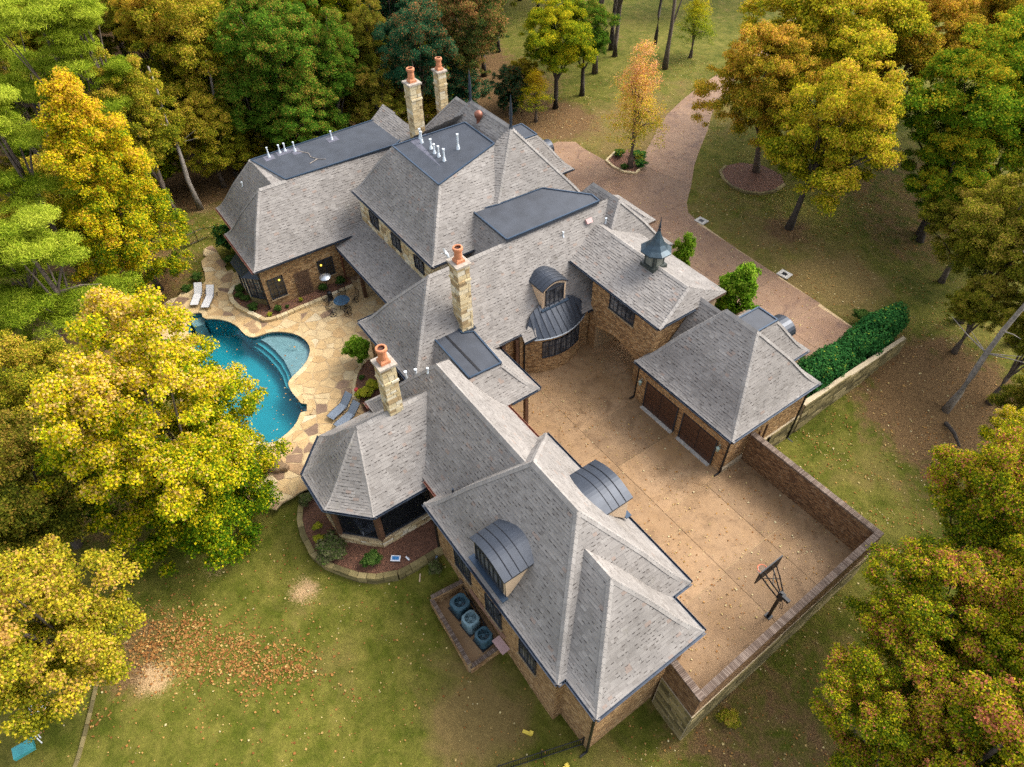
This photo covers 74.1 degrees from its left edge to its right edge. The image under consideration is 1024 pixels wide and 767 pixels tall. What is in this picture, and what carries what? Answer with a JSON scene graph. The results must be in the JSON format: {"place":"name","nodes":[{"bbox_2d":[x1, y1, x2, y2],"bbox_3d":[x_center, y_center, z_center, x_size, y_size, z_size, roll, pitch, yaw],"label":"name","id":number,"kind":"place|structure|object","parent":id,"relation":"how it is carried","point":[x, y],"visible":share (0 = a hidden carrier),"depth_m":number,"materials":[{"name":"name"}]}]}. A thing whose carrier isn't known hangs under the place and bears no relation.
{"place":"outdoors","nodes":[
{"label":"outdoors","id":0,"kind":"place"},
{"bbox_2d":[157,246,384,509],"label":"patio","id":1,"kind":"structure","parent":0,"point":[320,381],"depth_m":51.24,"materials":[{"name":"stone"}]},
{"bbox_2d":[187,313,309,442],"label":"swimming pool","id":2,"kind":"structure","parent":1,"relation":"in","point":[258,356],"depth_m":51.32,"materials":[{"name":"liquid"}]},
{"bbox_2d":[227,281,353,322],"bbox_3d":[-18.023,-6.476,54.263,10.048,0.358,4.737,2,47,3],"label":"stone edging","id":3,"kind":"object","parent":1,"relation":"on","point":[248,312],"visible":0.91,"depth_m":53.66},
{"bbox_2d":[327,390,352,419],"bbox_3d":[-11.667,1.551,46.043,0.769,0.957,2.107,25,52,22],"label":"sun lounger","id":4,"kind":"object","parent":1,"relation":"on","point":[339,408],"visible":0.95,"depth_m":46.17,"materials":[{"name":"grey metal"}]},
{"bbox_2d":[341,334,370,363],"bbox_3d":[-10.870,-2.263,48.702,2.141,2.343,2.232,19,50,17],"label":"shrub","id":5,"kind":"object","parent":1,"relation":"on","point":[357,347],"visible":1,"depth_m":47.90,"materials":[{"name":"green plant"}]},
{"bbox_2d":[355,359,379,412],"bbox_3d":[-9.472,0.939,47.366,2.900,0.250,7.100,-28,52,-23],"label":"mulch bed","id":6,"kind":"object","parent":1,"relation":"on","point":[366,368],"visible":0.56,"depth_m":48.42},
{"bbox_2d":[0,0,1023,766],"bbox_3d":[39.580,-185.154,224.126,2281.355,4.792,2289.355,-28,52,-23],"label":"lawn","id":7,"kind":"structure","parent":0,"point":[434,734],"depth_m":38.90,"materials":[{"name":"plant"}]},
{"bbox_2d":[0,16,44,158],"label":"woodland tree","id":8,"kind":"object","parent":7,"relation":"on","point":[4,71],"visible":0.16,"depth_m":57.24,"materials":[{"name":"green plant"}]},
{"bbox_2d":[0,6,47,153],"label":"pine tree","id":9,"kind":"object","parent":7,"relation":"on","point":[10,78],"visible":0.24,"depth_m":55.34,"materials":[{"name":"green plant"}]},
{"bbox_2d":[11,701,49,760],"bbox_3d":[-23.847,16.929,33.577,2.050,1.107,2.136,-28,52,-23],"label":"playset","id":10,"kind":"object","parent":7,"relation":"on","point":[20,750],"visible":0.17,"depth_m":33.08,"materials":[{"name":"teal plastic"}]},
{"bbox_2d":[0,215,71,348],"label":"pine tree","id":11,"kind":"object","parent":7,"relation":"on","point":[7,274],"visible":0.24,"depth_m":47.24,"materials":[{"name":"green plant"}]},
{"bbox_2d":[0,328,83,433],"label":"maple tree","id":12,"kind":"object","parent":7,"relation":"on","point":[19,362],"visible":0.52,"depth_m":39.98,"materials":[{"name":"yellow plant"}]},
{"bbox_2d":[0,83,94,287],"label":"pine tree","id":13,"kind":"object","parent":7,"relation":"on","point":[21,137],"visible":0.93,"depth_m":46.17,"materials":[{"name":"green plant"}]},
{"bbox_2d":[0,149,108,264],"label":"maple tree","id":14,"kind":"object","parent":7,"relation":"on","point":[55,197],"visible":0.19,"depth_m":51.15,"materials":[{"name":"yellow plant"}]},
{"bbox_2d":[0,408,119,563],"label":"oak tree","id":15,"kind":"object","parent":7,"relation":"on","point":[23,514],"visible":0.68,"depth_m":34.85,"materials":[{"name":"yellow plant"}]},
{"bbox_2d":[0,0,134,145],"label":"pine tree","id":16,"kind":"object","parent":7,"relation":"on","point":[38,11],"visible":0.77,"depth_m":51.03,"materials":[{"name":"green plant"}]},
{"bbox_2d":[0,202,142,355],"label":"pine tree","id":17,"kind":"object","parent":7,"relation":"on","point":[32,239],"visible":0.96,"depth_m":43.59,"materials":[{"name":"green plant"}]},
{"bbox_2d":[0,533,148,743],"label":"maple tree","id":18,"kind":"object","parent":7,"relation":"on","point":[63,606],"visible":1,"depth_m":29.72,"materials":[{"name":"yellow plant"}]},
{"bbox_2d":[34,4,119,83],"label":"woodland tree","id":19,"kind":"object","parent":7,"relation":"on","point":[109,43],"visible":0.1,"depth_m":63.89,"materials":[{"name":"green plant"}]},
{"bbox_2d":[73,678,99,766],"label":"stone edging","id":20,"kind":"object","parent":7,"relation":"on","point":[85,731],"visible":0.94,"depth_m":34.34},
{"bbox_2d":[49,0,169,215],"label":"pine tree","id":21,"kind":"object","parent":7,"relation":"on","point":[89,12],"visible":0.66,"depth_m":51.61,"materials":[{"name":"green plant"}]},
{"bbox_2d":[30,66,193,316],"bbox_3d":[-29.444,-13.368,49.334,9.698,17.811,9.683,-28,52,-23],"label":"maple tree","id":22,"kind":"object","parent":7,"relation":"on","point":[113,188],"visible":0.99,"depth_m":47.29,"materials":[{"name":"yellow plant"}]},
{"bbox_2d":[85,45,186,217],"bbox_3d":[-31.073,-20.455,57.435,7.575,15.539,8.876,24,52,21],"label":"oak tree","id":23,"kind":"object","parent":7,"relation":"on","point":[156,137],"visible":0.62,"depth_m":55.12,"materials":[{"name":"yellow plant"}]},
{"bbox_2d":[101,0,181,56],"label":"woodland tree","id":24,"kind":"object","parent":7,"relation":"on","point":[111,13],"visible":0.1,"depth_m":63.22,"materials":[{"name":"green plant"}]},
{"bbox_2d":[108,0,199,157],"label":"oak tree","id":25,"kind":"object","parent":7,"relation":"on","point":[126,30],"visible":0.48,"depth_m":60.47,"materials":[{"name":"green plant"}]},
{"bbox_2d":[129,151,182,193],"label":"understory tree","id":26,"kind":"object","parent":7,"relation":"on","point":[168,169],"visible":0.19,"depth_m":63.62,"materials":[{"name":"green plant"}]},
{"bbox_2d":[23,284,292,578],"bbox_3d":[-18.817,2.247,36.519,11.066,16.271,11.456,8,47,8],"label":"maple tree","id":27,"kind":"object","parent":7,"relation":"on","point":[99,421],"visible":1,"depth_m":33.28,"materials":[{"name":"yellow plant"}]},
{"bbox_2d":[147,66,203,210],"bbox_3d":[-28.589,-20.468,59.090,3.420,13.022,2.958,-2,47,-1],"label":"bare tree","id":28,"kind":"object","parent":7,"relation":"on","point":[198,204],"visible":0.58,"depth_m":61.40,"materials":[{"name":"grey plant"}]},
{"bbox_2d":[120,0,258,156],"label":"oak tree","id":29,"kind":"object","parent":7,"relation":"on","point":[187,22],"visible":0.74,"depth_m":60.16,"materials":[{"name":"yellow plant"}]},
{"bbox_2d":[168,90,251,187],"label":"maple tree","id":30,"kind":"object","parent":7,"relation":"on","point":[208,126],"visible":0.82,"depth_m":61.94,"materials":[{"name":"green plant"}]},
{"bbox_2d":[211,224,231,251],"bbox_3d":[-24.635,-12.512,58.331,2.161,2.745,2.447,-31,53,-25],"label":"shrub","id":31,"kind":"object","parent":7,"relation":"on","point":[219,231],"visible":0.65,"depth_m":57.62,"materials":[{"name":"green plant"}]},
{"bbox_2d":[80,525,368,765],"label":"leaf drift","id":32,"kind":"object","parent":7,"relation":"on","point":[213,653],"visible":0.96,"depth_m":36.55,"materials":[{"name":"plant"}]},
{"bbox_2d":[212,123,277,165],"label":"understory tree","id":33,"kind":"object","parent":7,"relation":"on","point":[254,148],"visible":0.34,"depth_m":66.76,"materials":[{"name":"green plant"}]},
{"bbox_2d":[206,54,285,148],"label":"oak tree","id":34,"kind":"object","parent":7,"relation":"on","point":[226,85],"visible":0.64,"depth_m":62.27,"materials":[{"name":"green plant"}]},
{"bbox_2d":[206,0,341,142],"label":"oak tree","id":35,"kind":"object","parent":7,"relation":"on","point":[268,49],"visible":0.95,"depth_m":58.72,"materials":[{"name":"green plant"}]},
{"bbox_2d":[232,277,351,317],"bbox_3d":[-17.918,-6.811,54.718,9.819,0.250,5.367,0,47,0],"label":"mulch bed","id":36,"kind":"object","parent":7,"relation":"on","point":[292,303],"visible":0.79,"depth_m":54.37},
{"bbox_2d":[253,64,351,145],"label":"oak tree","id":37,"kind":"object","parent":7,"relation":"on","point":[307,114],"visible":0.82,"depth_m":61.68,"materials":[{"name":"green plant"}]},
{"bbox_2d":[286,0,368,114],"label":"oak tree","id":38,"kind":"object","parent":7,"relation":"on","point":[334,36],"visible":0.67,"depth_m":62.39,"materials":[{"name":"green plant"}]},
{"bbox_2d":[306,0,366,104],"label":"woodland tree","id":39,"kind":"object","parent":7,"relation":"on","point":[343,6],"visible":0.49,"depth_m":69.06,"materials":[{"name":"green plant"}]},
{"bbox_2d":[297,504,398,583],"bbox_3d":[-10.401,9.830,40.147,8.342,0.746,2.594,31,55,27],"label":"stone edging","id":40,"kind":"object","parent":7,"relation":"on","point":[373,578],"visible":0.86,"depth_m":38.90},
{"bbox_2d":[340,0,395,80],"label":"oak tree","id":41,"kind":"object","parent":7,"relation":"on","point":[367,20],"visible":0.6,"depth_m":65.55,"materials":[{"name":"green plant"}]},
{"bbox_2d":[303,497,437,573],"bbox_3d":[-8.828,9.183,40.549,9.336,0.250,4.817,16,49,15],"label":"mulch bed","id":42,"kind":"object","parent":7,"relation":"on","point":[417,543],"visible":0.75,"depth_m":39.94,"materials":[{"name":"soil"}]},
{"bbox_2d":[314,529,347,565],"bbox_3d":[-10.533,9.567,39.434,1.973,1.006,2.234,-22,50,-19],"label":"shrub","id":43,"kind":"object","parent":42,"relation":"on","point":[332,546],"visible":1,"depth_m":39.09,"materials":[{"name":"green plant"}]},
{"bbox_2d":[346,65,408,123],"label":"oak tree","id":44,"kind":"object","parent":7,"relation":"on","point":[368,109],"visible":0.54,"depth_m":64.87,"materials":[{"name":"green plant"}]},
{"bbox_2d":[355,0,430,92],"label":"woodland tree","id":45,"kind":"object","parent":7,"relation":"on","point":[388,9],"visible":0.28,"depth_m":72.02,"materials":[{"name":"green plant"}]},
{"bbox_2d":[371,0,458,124],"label":"magnolia tree","id":46,"kind":"object","parent":7,"relation":"on","point":[422,28],"visible":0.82,"depth_m":62.48,"materials":[{"name":"green plant"}]},
{"bbox_2d":[402,89,436,125],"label":"understory tree","id":47,"kind":"object","parent":7,"relation":"on","point":[429,109],"visible":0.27,"depth_m":70.09,"materials":[{"name":"green plant"}]},
{"bbox_2d":[397,547,443,579],"bbox_3d":[-5.318,10.460,39.511,2.886,0.696,0.355,-26,52,-22],"label":"stone edging","id":48,"kind":"object","parent":7,"relation":"on","point":[417,564],"visible":0.98,"depth_m":39.29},
{"bbox_2d":[421,51,492,112],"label":"magnolia tree","id":49,"kind":"object","parent":7,"relation":"on","point":[458,77],"visible":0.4,"depth_m":68.81,"materials":[{"name":"green plant"}]},
{"bbox_2d":[430,580,500,672],"bbox_3d":[-2.641,13.608,38.065,2.349,1.935,4.537,-28,52,-23],"label":"brick enclosure","id":50,"kind":"object","parent":7,"relation":"on","point":[473,657],"visible":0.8,"depth_m":37.64,"materials":[{"name":"brick"}]},
{"bbox_2d":[448,593,473,621],"bbox_3d":[-2.920,12.547,38.357,1.080,1.007,1.080,-33,55,-26],"label":"air conditioner","id":51,"kind":"object","parent":50,"relation":"on","point":[460,605],"visible":0.96,"depth_m":38.10,"materials":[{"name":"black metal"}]},
{"bbox_2d":[460,610,482,636],"bbox_3d":[-2.280,13.223,37.644,0.960,1.107,0.960,-33,55,-26],"label":"air conditioner","id":52,"kind":"object","parent":50,"relation":"on","point":[470,623],"visible":0.98,"depth_m":37.39,"materials":[{"name":"black metal"}]},
{"bbox_2d":[472,626,493,652],"bbox_3d":[-1.540,13.896,37.104,0.940,0.957,0.940,-33,55,-26],"label":"air conditioner","id":53,"kind":"object","parent":50,"relation":"on","point":[482,639],"visible":0.99,"depth_m":36.90,"materials":[{"name":"black metal"}]},
{"bbox_2d":[427,0,509,99],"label":"oak tree","id":54,"kind":"object","parent":7,"relation":"on","point":[470,46],"visible":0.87,"depth_m":64.07,"materials":[{"name":"brown plant"}]},
{"bbox_2d":[490,64,531,115],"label":"understory tree","id":55,"kind":"object","parent":7,"relation":"on","point":[503,90],"visible":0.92,"depth_m":74.56,"materials":[{"name":"green plant"}]},
{"bbox_2d":[10,55,1019,766],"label":"fallen leaves","id":56,"kind":"object","parent":7,"relation":"on","point":[790,459],"visible":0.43,"depth_m":44.82,"materials":[{"name":"plant"}]},
{"bbox_2d":[214,56,822,757],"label":"house","id":57,"kind":"structure","parent":7,"relation":"on","point":[490,258],"depth_m":42.72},
{"bbox_2d":[266,275,288,301],"bbox_3d":[-18.295,-7.434,52.939,1.430,1.955,0.180,-28,52,-23],"label":"window","id":58,"kind":"structure","parent":57,"relation":"in","point":[277,289],"depth_m":52.99,"materials":[{"name":"grey"}]},
{"bbox_2d":[453,549,472,587],"bbox_3d":[-2.720,10.010,37.144,0.180,1.995,1.710,-28,52,-23],"label":"window","id":59,"kind":"structure","parent":57,"relation":"in","point":[459,564],"depth_m":37.35,"materials":[{"name":"black glass"}]},
{"bbox_2d":[484,593,502,631],"bbox_3d":[-0.998,12.053,35.816,0.180,1.895,1.610,-28,52,-23],"label":"window","id":60,"kind":"structure","parent":57,"relation":"in","point":[495,615],"depth_m":35.89,"materials":[{"name":"black glass"}]},
{"bbox_2d":[517,638,536,677],"bbox_3d":[0.761,13.713,33.990,0.180,1.845,1.560,-28,52,-23],"label":"window","id":61,"kind":"structure","parent":57,"relation":"in","point":[523,652],"depth_m":34.13,"materials":[{"name":"black glass"}]},
{"bbox_2d":[607,295,634,328],"bbox_3d":[7.288,-4.924,45.113,0.180,1.515,2.560,-28,52,-23],"label":"window","id":62,"kind":"structure","parent":57,"relation":"in","point":[617,308],"depth_m":45.24,"materials":[{"name":"black glass"}]},
{"bbox_2d":[640,381,678,433],"bbox_3d":[9.683,1.589,44.767,0.365,2.360,2.920,-28,52,-23],"label":"garage door","id":63,"kind":"structure","parent":57,"relation":"in","point":[655,404],"depth_m":44.85,"materials":[{"name":"brown wood"}]},
{"bbox_2d":[676,413,718,465],"bbox_3d":[11.619,3.545,42.901,0.365,2.360,2.870,-28,52,-23],"label":"garage door","id":64,"kind":"structure","parent":57,"relation":"in","point":[702,445],"depth_m":42.99,"materials":[{"name":"brown wood"}]},
{"bbox_2d":[507,57,539,103],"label":"understory tree","id":65,"kind":"object","parent":7,"relation":"on","point":[524,64],"visible":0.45,"depth_m":75.28,"materials":[{"name":"green plant"}]},
{"bbox_2d":[517,67,554,122],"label":"sapling","id":66,"kind":"object","parent":7,"relation":"on","point":[536,94],"visible":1,"depth_m":72.43,"materials":[{"name":"yellow plant"}]},
{"bbox_2d":[496,737,584,766],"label":"iron fence","id":67,"kind":"object","parent":7,"relation":"on","point":[542,756],"visible":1,"depth_m":33.77,"materials":[{"name":"black metal"}]},
{"bbox_2d":[518,0,598,109],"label":"oak tree","id":68,"kind":"object","parent":7,"relation":"on","point":[552,52],"visible":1,"depth_m":70.58,"materials":[{"name":"yellow plant"}]},
{"bbox_2d":[561,0,620,96],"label":"oak tree","id":69,"kind":"object","parent":7,"relation":"on","point":[597,11],"visible":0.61,"depth_m":73.25,"materials":[{"name":"green plant"}]},
{"bbox_2d":[608,149,644,172],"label":"mulch bed","id":70,"kind":"object","parent":7,"relation":"on","point":[616,160],"visible":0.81,"depth_m":69.01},
{"bbox_2d":[601,38,669,168],"bbox_3d":[12.003,-26.130,64.030,6.602,12.511,6.164,-13,48,-11],"label":"sapling","id":71,"kind":"object","parent":70,"relation":"on","point":[637,115],"visible":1,"depth_m":62.85,"materials":[{"name":"orange plant"}]},
{"bbox_2d":[661,0,681,69],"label":"oak tree","id":72,"kind":"object","parent":7,"relation":"on","point":[665,63],"visible":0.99,"depth_m":81.45,"materials":[{"name":"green plant"}]},
{"bbox_2d":[674,0,717,57],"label":"oak tree","id":73,"kind":"object","parent":7,"relation":"on","point":[696,22],"visible":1,"depth_m":83.51,"materials":[{"name":"green plant"}]},
{"bbox_2d":[716,707,740,728],"bbox_3d":[11.258,17.454,35.336,1.277,0.858,1.128,-8,47,-6],"label":"shrub","id":74,"kind":"object","parent":7,"relation":"on","point":[729,718],"visible":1,"depth_m":35.15,"materials":[{"name":"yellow plant"}]},
{"bbox_2d":[722,163,783,191],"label":"mulch bed","id":75,"kind":"object","parent":7,"relation":"on","point":[744,176],"visible":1,"depth_m":66.56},
{"bbox_2d":[719,165,785,194],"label":"stone edging","id":76,"kind":"object","parent":75,"relation":"on","point":[775,190],"visible":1,"depth_m":65.07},
{"bbox_2d":[690,18,834,172],"bbox_3d":[22.561,-25.151,61.253,11.094,15.165,11.241,-28,52,-23],"label":"oak tree","id":77,"kind":"object","parent":75,"relation":"on","point":[761,100],"visible":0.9,"depth_m":57.19,"materials":[{"name":"yellow plant"}]},
{"bbox_2d":[652,431,883,739],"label":"retaining wall","id":78,"kind":"structure","parent":7,"relation":"on","point":[683,704],"depth_m":36.05,"materials":[{"name":"brick"}]},
{"bbox_2d":[755,29,908,230],"bbox_3d":[25.873,-20.113,55.568,11.182,16.621,13.102,7,47,7],"label":"oak tree","id":79,"kind":"object","parent":7,"relation":"on","point":[825,145],"visible":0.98,"depth_m":52.74,"materials":[{"name":"yellow plant"}]},
{"bbox_2d":[736,0,933,158],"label":"oak tree","id":80,"kind":"object","parent":7,"relation":"on","point":[838,31],"visible":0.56,"depth_m":56.59,"materials":[{"name":"yellow plant"}]},
{"bbox_2d":[793,336,906,431],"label":"stone wall","id":81,"kind":"structure","parent":7,"relation":"on","point":[816,403],"depth_m":47.28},
{"bbox_2d":[797,301,911,398],"bbox_3d":[23.459,-2.215,47.821,13.462,3.558,3.189,-28,52,-23],"label":"hedge","id":82,"kind":"object","parent":7,"relation":"on","point":[863,339],"visible":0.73,"depth_m":47.48,"materials":[{"name":"green plant"}]},
{"bbox_2d":[808,629,977,766],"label":"maple tree","id":83,"kind":"object","parent":7,"relation":"on","point":[880,698],"visible":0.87,"depth_m":28.44,"materials":[{"name":"green plant"}]},
{"bbox_2d":[857,0,988,131],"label":"oak tree","id":84,"kind":"object","parent":7,"relation":"on","point":[915,52],"visible":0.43,"depth_m":59.06,"materials":[{"name":"orange plant"}]},
{"bbox_2d":[842,533,1023,698],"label":"maple tree","id":85,"kind":"object","parent":7,"relation":"on","point":[918,613],"visible":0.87,"depth_m":29.33,"materials":[{"name":"green plant"}]},
{"bbox_2d":[899,125,1012,242],"bbox_3d":[34.919,-15.334,55.208,8.246,11.133,8.482,-28,52,-23],"label":"oak tree","id":86,"kind":"object","parent":7,"relation":"on","point":[933,176],"visible":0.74,"depth_m":52.13,"materials":[{"name":"green plant"}]},
{"bbox_2d":[896,657,1023,766],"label":"maple tree","id":87,"kind":"object","parent":7,"relation":"on","point":[997,725],"visible":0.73,"depth_m":26.06,"materials":[{"name":"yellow plant"}]},
{"bbox_2d":[897,10,1023,235],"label":"oak tree","id":88,"kind":"object","parent":7,"relation":"on","point":[981,102],"visible":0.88,"depth_m":51.89,"materials":[{"name":"green plant"}]},
{"bbox_2d":[917,175,1023,283],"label":"oak tree","id":89,"kind":"object","parent":7,"relation":"on","point":[945,221],"visible":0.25,"depth_m":51.99,"materials":[{"name":"green plant"}]},
{"bbox_2d":[922,418,1023,585],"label":"maple tree","id":90,"kind":"object","parent":7,"relation":"on","point":[997,514],"visible":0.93,"depth_m":31.18,"materials":[{"name":"green plant"}]},
{"bbox_2d":[924,545,1023,714],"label":"maple tree","id":91,"kind":"object","parent":7,"relation":"on","point":[1013,583],"visible":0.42,"depth_m":28.32,"materials":[{"name":"green plant"}]},
{"bbox_2d":[942,251,1023,413],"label":"bare tree","id":92,"kind":"object","parent":7,"relation":"on","point":[949,404],"visible":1,"depth_m":43.83,"materials":[{"name":"grey plant"}]},
{"bbox_2d":[944,272,1023,354],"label":"oak tree","id":93,"kind":"object","parent":7,"relation":"on","point":[973,302],"visible":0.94,"depth_m":46.27,"materials":[{"name":"green plant"}]},
{"bbox_2d":[947,168,1023,324],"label":"oak tree","id":94,"kind":"object","parent":7,"relation":"on","point":[994,210],"visible":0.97,"depth_m":45.87,"materials":[{"name":"green plant"}]},
{"bbox_2d":[958,404,1023,530],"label":"maple tree","id":95,"kind":"object","parent":7,"relation":"on","point":[986,433],"visible":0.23,"depth_m":37.15,"materials":[{"name":"yellow plant"}]},
{"bbox_2d":[963,0,1023,59],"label":"oak tree","id":96,"kind":"object","parent":7,"relation":"on","point":[984,7],"visible":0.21,"depth_m":60.30,"materials":[{"name":"green plant"}]},
{"bbox_2d":[983,3,1023,169],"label":"oak tree","id":97,"kind":"object","parent":7,"relation":"on","point":[1018,10],"visible":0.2,"depth_m":55.86,"materials":[{"name":"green plant"}]},
{"bbox_2d":[985,308,1023,405],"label":"oak tree","id":98,"kind":"object","parent":7,"relation":"on","point":[1013,341],"visible":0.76,"depth_m":44.65,"materials":[{"name":"green plant"}]},
{"bbox_2d":[986,368,1023,429],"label":"oak tree","id":99,"kind":"object","parent":7,"relation":"on","point":[1009,392],"visible":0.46,"depth_m":42.00,"materials":[{"name":"green plant"}]},
{"bbox_2d":[996,112,1023,182],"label":"oak tree","id":100,"kind":"object","parent":7,"relation":"on","point":[1012,156],"visible":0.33,"depth_m":51.16,"materials":[{"name":"green plant"}]},
{"bbox_2d":[511,337,852,689],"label":"courtyard","id":101,"kind":"structure","parent":0,"point":[799,526],"depth_m":40.71,"materials":[{"name":"concrete"}]},
{"bbox_2d":[754,555,790,619],"bbox_3d":[13.425,10.550,35.208,2.000,3.925,1.595,21,51,19],"label":"basketball hoop","id":102,"kind":"object","parent":101,"relation":"on","point":[780,597],"visible":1,"depth_m":34.33,"materials":[{"name":"black metal"}]},
{"bbox_2d":[553,20,852,362],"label":"driveway","id":103,"kind":"structure","parent":0,"point":[675,175],"depth_m":64.02,"materials":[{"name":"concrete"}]},
{"bbox_2d":[512,98,837,674],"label":"drive leaves","id":104,"kind":"object","parent":103,"relation":"on","point":[698,460],"visible":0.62,"depth_m":41.60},
{"bbox_2d":[672,231,696,265],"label":"tree","id":105,"kind":"object","parent":103,"relation":"on","point":[683,252],"visible":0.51,"depth_m":53.00,"materials":[{"name":"green plant"}]},
{"bbox_2d":[714,261,761,314],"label":"tree","id":106,"kind":"object","parent":103,"relation":"on","point":[740,283],"visible":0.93,"depth_m":49.77,"materials":[{"name":"green plant"}]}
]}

